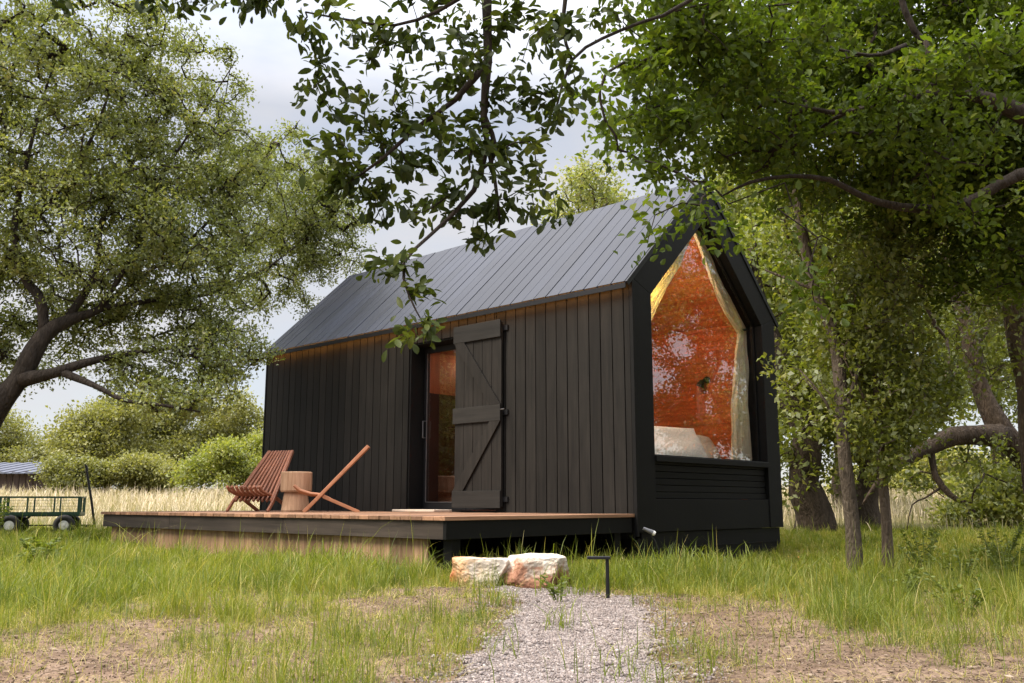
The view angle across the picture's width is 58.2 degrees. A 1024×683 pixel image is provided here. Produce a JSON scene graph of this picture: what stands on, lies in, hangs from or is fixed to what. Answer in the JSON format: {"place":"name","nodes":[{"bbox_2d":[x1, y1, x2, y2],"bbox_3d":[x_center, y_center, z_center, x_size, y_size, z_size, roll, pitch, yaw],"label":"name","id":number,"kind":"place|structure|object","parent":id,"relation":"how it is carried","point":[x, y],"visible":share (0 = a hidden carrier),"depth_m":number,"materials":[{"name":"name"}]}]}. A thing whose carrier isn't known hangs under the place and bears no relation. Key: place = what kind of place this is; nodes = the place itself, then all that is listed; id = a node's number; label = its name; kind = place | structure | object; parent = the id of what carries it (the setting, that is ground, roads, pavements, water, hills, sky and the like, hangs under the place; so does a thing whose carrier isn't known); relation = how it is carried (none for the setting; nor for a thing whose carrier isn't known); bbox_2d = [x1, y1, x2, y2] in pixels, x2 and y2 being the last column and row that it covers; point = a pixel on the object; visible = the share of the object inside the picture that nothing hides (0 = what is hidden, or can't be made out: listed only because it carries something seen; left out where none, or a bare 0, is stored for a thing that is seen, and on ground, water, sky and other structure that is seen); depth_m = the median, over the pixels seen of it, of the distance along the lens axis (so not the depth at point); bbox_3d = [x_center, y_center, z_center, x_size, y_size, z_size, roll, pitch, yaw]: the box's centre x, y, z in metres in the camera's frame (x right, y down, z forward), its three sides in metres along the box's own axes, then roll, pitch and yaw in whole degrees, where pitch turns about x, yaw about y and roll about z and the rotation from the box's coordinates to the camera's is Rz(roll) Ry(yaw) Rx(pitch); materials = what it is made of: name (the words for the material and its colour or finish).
{"place":"outdoors","nodes":[
{"label":"outdoors","id":0,"kind":"place"},
{"bbox_2d":[0,0,1018,489],"label":"sky","id":1,"kind":"structure","parent":0,"point":[273,61],"materials":[{"name":"white"}]},
{"bbox_2d":[0,501,1023,682],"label":"grass","id":2,"kind":"structure","parent":0,"point":[95,550],"depth_m":5.29,"materials":[{"name":"green plant"}]},
{"bbox_2d":[0,501,1023,682],"bbox_3d":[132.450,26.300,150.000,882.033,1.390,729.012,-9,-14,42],"label":"ground","id":3,"kind":"structure","parent":0,"point":[438,555],"depth_m":3.72,"materials":[{"name":"soil"}]},
{"bbox_2d":[0,499,14,525],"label":"leafy weed","id":4,"kind":"object","parent":3,"relation":"on","point":[2,515],"visible":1,"depth_m":13.51,"materials":[{"name":"green plant"}]},
{"bbox_2d":[0,462,53,493],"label":"shed","id":5,"kind":"structure","parent":3,"relation":"on","point":[15,475],"depth_m":39.99,"materials":[{"name":"metal"}]},
{"bbox_2d":[0,403,56,462],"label":"meadow tree","id":6,"kind":"object","parent":3,"relation":"on","point":[16,445],"visible":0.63,"depth_m":54.70,"materials":[{"name":"green plant"}]},
{"bbox_2d":[16,536,65,564],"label":"leafy weed","id":7,"kind":"object","parent":3,"relation":"on","point":[32,549],"visible":0.57,"depth_m":8.26,"materials":[{"name":"green plant"}]},
{"bbox_2d":[0,465,95,532],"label":"garden cart","id":8,"kind":"object","parent":3,"relation":"on","point":[66,519],"visible":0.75,"depth_m":14.27,"materials":[{"name":"green paint"}]},
{"bbox_2d":[29,448,119,495],"bbox_3d":[-15.554,4.735,33.010,2.910,1.797,2.888,-3,-10,17],"label":"meadow shrub","id":9,"kind":"object","parent":3,"relation":"on","point":[64,472],"visible":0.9,"depth_m":32.40,"materials":[{"name":"green plant"}]},
{"bbox_2d":[35,387,181,493],"bbox_3d":[-16.499,3.994,37.911,5.189,4.722,5.649,-9,-14,42],"label":"meadow tree","id":10,"kind":"object","parent":3,"relation":"on","point":[113,430],"visible":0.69,"depth_m":36.83,"materials":[{"name":"green plant"}]},
{"bbox_2d":[82,446,186,496],"bbox_3d":[-13.743,4.809,33.682,4.201,1.944,3.620,5,-11,-29],"label":"meadow shrub","id":11,"kind":"object","parent":3,"relation":"on","point":[140,471],"visible":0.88,"depth_m":33.22,"materials":[{"name":"green plant"}]},
{"bbox_2d":[112,388,236,491],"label":"meadow tree","id":12,"kind":"object","parent":3,"relation":"on","point":[176,431],"visible":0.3,"depth_m":41.53,"materials":[{"name":"green plant"}]},
{"bbox_2d":[0,0,378,427],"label":"oak tree","id":13,"kind":"object","parent":3,"relation":"on","point":[168,240],"visible":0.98,"depth_m":12.73,"materials":[{"name":"green plant"}]},
{"bbox_2d":[164,424,262,495],"bbox_3d":[-9.750,4.117,32.100,4.355,2.579,3.882,0,-10,3],"label":"meadow shrub","id":14,"kind":"object","parent":3,"relation":"on","point":[213,463],"visible":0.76,"depth_m":31.27,"materials":[{"name":"green plant"}]},
{"bbox_2d":[188,385,263,487],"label":"meadow tree","id":15,"kind":"object","parent":3,"relation":"on","point":[244,414],"visible":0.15,"depth_m":43.00,"materials":[{"name":"green plant"}]},
{"bbox_2d":[101,510,634,573],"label":"deck","id":16,"kind":"structure","parent":3,"relation":"on","point":[450,529],"depth_m":8.86,"materials":[{"name":"brown wood"}]},
{"bbox_2d":[226,450,293,511],"bbox_3d":[-3.257,1.814,12.018,0.616,0.829,0.912,-3,-10,17],"label":"slat chair","id":17,"kind":"object","parent":16,"relation":"on","point":[270,466],"visible":0.98,"depth_m":12.06,"materials":[{"name":"wood"}]},
{"bbox_2d":[280,471,312,511],"bbox_3d":[-2.752,1.914,11.735,0.392,0.500,0.392,-9,-14,42],"label":"stump table","id":18,"kind":"object","parent":16,"relation":"on","point":[294,500],"visible":0.84,"depth_m":11.59,"materials":[{"name":"brown wood"}]},
{"bbox_2d":[293,445,369,511],"bbox_3d":[-2.220,1.696,11.344,0.912,0.829,0.616,2,-10,-11],"label":"slat chair","id":19,"kind":"object","parent":16,"relation":"on","point":[318,496],"visible":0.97,"depth_m":11.07,"materials":[{"name":"wood"}]},
{"bbox_2d":[392,509,451,511],"bbox_3d":[-1.113,2.083,11.341,0.780,0.028,0.300,-9,-14,42],"label":"doormat","id":20,"kind":"object","parent":16,"relation":"on","point":[420,510],"visible":0.99,"depth_m":11.22,"materials":[{"name":"beige fabric"}]},
{"bbox_2d":[48,0,692,362],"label":"overhanging oak","id":21,"kind":"object","parent":3,"relation":"on","point":[344,175],"visible":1,"depth_m":2.99,"materials":[{"name":"green plant"}]},
{"bbox_2d":[449,556,509,586],"bbox_3d":[-0.224,1.687,6.608,0.448,0.288,0.488,0,-10,0],"label":"boulder","id":22,"kind":"object","parent":3,"relation":"on","point":[461,569],"visible":0.54,"depth_m":6.42,"materials":[{"name":"stone"}]},
{"bbox_2d":[0,481,1017,532],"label":"meadow grass","id":23,"kind":"structure","parent":3,"relation":"on","point":[130,500],"depth_m":23.47,"materials":[{"name":"beige plant"}]},
{"bbox_2d":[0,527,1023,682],"bbox_3d":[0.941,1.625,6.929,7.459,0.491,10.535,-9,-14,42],"label":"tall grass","id":24,"kind":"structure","parent":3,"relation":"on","point":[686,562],"depth_m":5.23,"materials":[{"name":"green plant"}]},
{"bbox_2d":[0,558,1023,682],"bbox_3d":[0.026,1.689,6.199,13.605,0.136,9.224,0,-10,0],"label":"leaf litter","id":25,"kind":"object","parent":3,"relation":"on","point":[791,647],"visible":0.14,"depth_m":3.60,"materials":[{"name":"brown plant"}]},
{"bbox_2d":[259,178,783,562],"bbox_3d":[-0.213,0.749,13.155,7.085,4.686,3.372,-9,-14,42],"label":"cabin","id":26,"kind":"object","parent":3,"relation":"on","point":[557,370],"visible":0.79,"depth_m":11.38,"materials":[{"name":"black wood"}]},
{"bbox_2d":[422,344,495,509],"bbox_3d":[-0.601,1.046,11.618,1.558,2.126,0.093,-9,-14,42],"label":"door frame","id":27,"kind":"structure","parent":26,"relation":"in","point":[426,505],"depth_m":12.07,"materials":[{"name":"wood"}]},
{"bbox_2d":[452,319,508,507],"bbox_3d":[-0.385,0.870,11.038,0.872,2.215,0.079,-9,-14,42],"label":"barn door","id":28,"kind":"structure","parent":26,"relation":"in","point":[478,413],"depth_m":11.01,"materials":[{"name":"wood"}]},
{"bbox_2d":[651,239,690,320],"bbox_3d":[1.805,-0.111,10.581,0.079,2.810,1.241,-9,-14,42],"label":"curtain","id":29,"kind":"object","parent":26,"relation":"hanging from","point":[657,293],"visible":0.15,"depth_m":10.61,"materials":[{"name":"yellow fabric"}]},
{"bbox_2d":[696,376,709,387],"bbox_3d":[2.573,0.555,12.439,0.196,0.169,0.113,3,-11,-19],"label":"wall lamp","id":30,"kind":"object","parent":26,"relation":"attached to","point":[706,379],"visible":1,"depth_m":12.39,"materials":[{"name":"metal"}]},
{"bbox_2d":[655,224,769,467],"bbox_3d":[2.259,-0.028,10.936,0.305,2.969,2.481,-9,-14,42],"label":"picture window","id":31,"kind":"structure","parent":26,"relation":"in","point":[658,458],"depth_m":11.49,"materials":[{"name":"black metal"}]},
{"bbox_2d":[693,230,751,460],"bbox_3d":[2.620,0.049,11.432,0.119,2.831,1.242,-9,-14,42],"label":"curtain","id":32,"kind":"object","parent":26,"relation":"hanging from","point":[740,441],"visible":0.91,"depth_m":11.57,"materials":[{"name":"fabric"}]},
{"bbox_2d":[504,553,569,588],"bbox_3d":[0.172,1.692,6.567,0.478,0.344,0.527,0,-10,0],"label":"boulder","id":33,"kind":"object","parent":3,"relation":"on","point":[526,564],"visible":0.56,"depth_m":6.36,"materials":[{"name":"stone"}]},
{"bbox_2d":[526,149,667,225],"bbox_3d":[2.326,-0.642,23.541,4.718,8.696,4.487,-9,-14,42],"label":"roofline tree","id":34,"kind":"object","parent":3,"relation":"on","point":[580,185],"visible":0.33,"depth_m":23.36,"materials":[{"name":"green plant"}]},
{"bbox_2d":[643,527,659,556],"bbox_3d":[1.349,1.986,8.902,0.162,0.381,0.051,0,-10,0],"label":"spotlight","id":35,"kind":"object","parent":3,"relation":"on","point":[651,532],"visible":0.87,"depth_m":8.91,"materials":[{"name":"metal"}]},
{"bbox_2d":[695,165,862,468],"bbox_3d":[5.853,-0.111,21.347,5.562,8.836,5.436,1,-10,-4],"label":"woodland tree","id":36,"kind":"object","parent":3,"relation":"on","point":[741,210],"visible":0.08,"depth_m":20.37,"materials":[{"name":"green plant"}]},
{"bbox_2d":[560,0,1023,331],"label":"elm tree","id":37,"kind":"object","parent":3,"relation":"on","point":[930,133],"visible":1,"depth_m":6.00,"materials":[{"name":"green plant"}]},
{"bbox_2d":[689,49,958,571],"bbox_3d":[2.736,-0.327,8.595,2.121,5.028,2.907,3,-11,-19],"label":"slender tree","id":38,"kind":"object","parent":3,"relation":"on","point":[841,396],"visible":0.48,"depth_m":7.88,"materials":[{"name":"green plant"}]},
{"bbox_2d":[725,196,1002,532],"bbox_3d":[5.929,0.194,15.794,6.852,6.664,4.320,2,-10,-13],"label":"old tree","id":39,"kind":"object","parent":3,"relation":"on","point":[808,497],"visible":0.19,"depth_m":14.95,"materials":[{"name":"green plant"}]},
{"bbox_2d":[768,161,970,511],"bbox_3d":[8.650,0.070,23.769,6.166,9.426,6.264,0,-10,3],"label":"woodland tree","id":40,"kind":"object","parent":3,"relation":"on","point":[837,490],"depth_m":23.96,"materials":[{"name":"green plant"}]},
{"bbox_2d":[793,197,985,568],"bbox_3d":[3.329,0.299,8.107,1.596,3.666,1.837,-9,-14,42],"label":"slender tree","id":41,"kind":"object","parent":3,"relation":"on","point":[892,440],"visible":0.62,"depth_m":7.69,"materials":[{"name":"green plant"}]},
{"bbox_2d":[877,567,929,595],"bbox_3d":[2.366,1.468,5.590,0.362,0.198,0.254,4,-11,-20],"label":"leafy weed","id":42,"kind":"object","parent":3,"relation":"on","point":[907,574],"visible":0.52,"depth_m":5.58,"materials":[{"name":"green plant"}]},
{"bbox_2d":[822,445,1006,503],"bbox_3d":[15.235,5.307,34.136,7.743,3.378,5.872,-4,-11,23],"label":"woodland bush","id":43,"kind":"object","parent":3,"relation":"on","point":[942,470],"visible":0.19,"depth_m":33.19,"materials":[{"name":"green plant"}]},
{"bbox_2d":[896,528,939,570],"bbox_3d":[3.375,1.732,7.620,0.349,0.379,0.612,-4,-11,20],"label":"leafy weed","id":44,"kind":"object","parent":3,"relation":"on","point":[932,540],"visible":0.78,"depth_m":7.58,"materials":[{"name":"green plant"}]},
{"bbox_2d":[817,177,1022,528],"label":"leaning oak","id":45,"kind":"object","parent":3,"relation":"on","point":[997,431],"visible":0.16,"depth_m":10.07,"materials":[{"name":"green plant"}]},
{"bbox_2d":[928,545,982,583],"bbox_3d":[2.946,1.514,6.154,0.344,0.301,0.399,-7,-12,34],"label":"leafy weed","id":46,"kind":"object","parent":3,"relation":"on","point":[965,560],"visible":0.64,"depth_m":6.16,"materials":[{"name":"green plant"}]},
{"bbox_2d":[923,572,995,614],"bbox_3d":[2.345,1.313,4.789,0.351,0.226,0.299,-6,-12,32],"label":"leafy weed","id":47,"kind":"object","parent":3,"relation":"on","point":[973,592],"visible":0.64,"depth_m":4.78,"materials":[{"name":"green plant"}]},
{"bbox_2d":[906,31,1023,493],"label":"mature tree","id":48,"kind":"object","parent":3,"relation":"on","point":[1012,316],"visible":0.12,"depth_m":8.76,"materials":[{"name":"green plant"}]},
{"bbox_2d":[916,310,1017,466],"bbox_3d":[13.749,-0.139,25.756,8.568,10.609,6.443,-1,-10,3],"label":"woodland tree","id":49,"kind":"object","parent":3,"relation":"on","point":[1014,421],"visible":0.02,"depth_m":25.35,"materials":[{"name":"green plant"}]},
{"bbox_2d":[920,454,1023,528],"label":"woodland bush","id":50,"kind":"object","parent":3,"relation":"on","point":[1009,502],"visible":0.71,"depth_m":16.49,"materials":[{"name":"green plant"}]},
{"bbox_2d":[973,517,1023,565],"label":"leafy weed","id":51,"kind":"object","parent":3,"relation":"on","point":[1017,536],"visible":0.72,"depth_m":8.31,"materials":[{"name":"green plant"}]},
{"bbox_2d":[975,534,1023,579],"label":"leafy weed","id":52,"kind":"object","parent":3,"relation":"on","point":[1000,553],"visible":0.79,"depth_m":6.98,"materials":[{"name":"green plant"}]},
{"bbox_2d":[390,585,732,682],"bbox_3d":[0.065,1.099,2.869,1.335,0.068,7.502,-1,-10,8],"label":"gravel path","id":53,"kind":"structure","parent":0,"point":[535,668],"depth_m":3.86,"materials":[{"name":"grey gravel"}]},
{"bbox_2d":[536,573,570,601],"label":"leafy weed","id":54,"kind":"object","parent":53,"relation":"on","point":[553,591],"visible":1,"depth_m":5.48,"materials":[{"name":"green plant"}]},
{"bbox_2d":[587,556,610,598],"bbox_3d":[0.536,1.469,5.679,0.143,0.282,0.060,0,-10,0],"label":"path light","id":55,"kind":"object","parent":53,"relation":"on","point":[606,558],"visible":0.92,"depth_m":5.67,"materials":[{"name":"metal"}]},
{"bbox_3d":[1.389,1.834,11.438,1.960,0.515,2.120,-9,-14,42],"label":"bed","id":56,"kind":"object","parent":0,"visible":0},
{"bbox_2d":[654,426,707,457],"bbox_3d":[1.877,1.256,10.880,0.187,0.600,1.600,-40,-30,30],"label":"pillow","id":57,"kind":"object","parent":56,"relation":"on","point":[674,441],"visible":0.46,"depth_m":10.92,"materials":[{"name":"white fabric"}]},
{"bbox_2d":[697,435,720,458],"bbox_3d":[2.443,1.421,11.760,0.600,0.540,0.197,13,-46,-41],"label":"pillow","id":58,"kind":"object","parent":56,"relation":"on","point":[710,449],"visible":0.26,"depth_m":11.77,"materials":[{"name":"grey fabric"}]}
]}

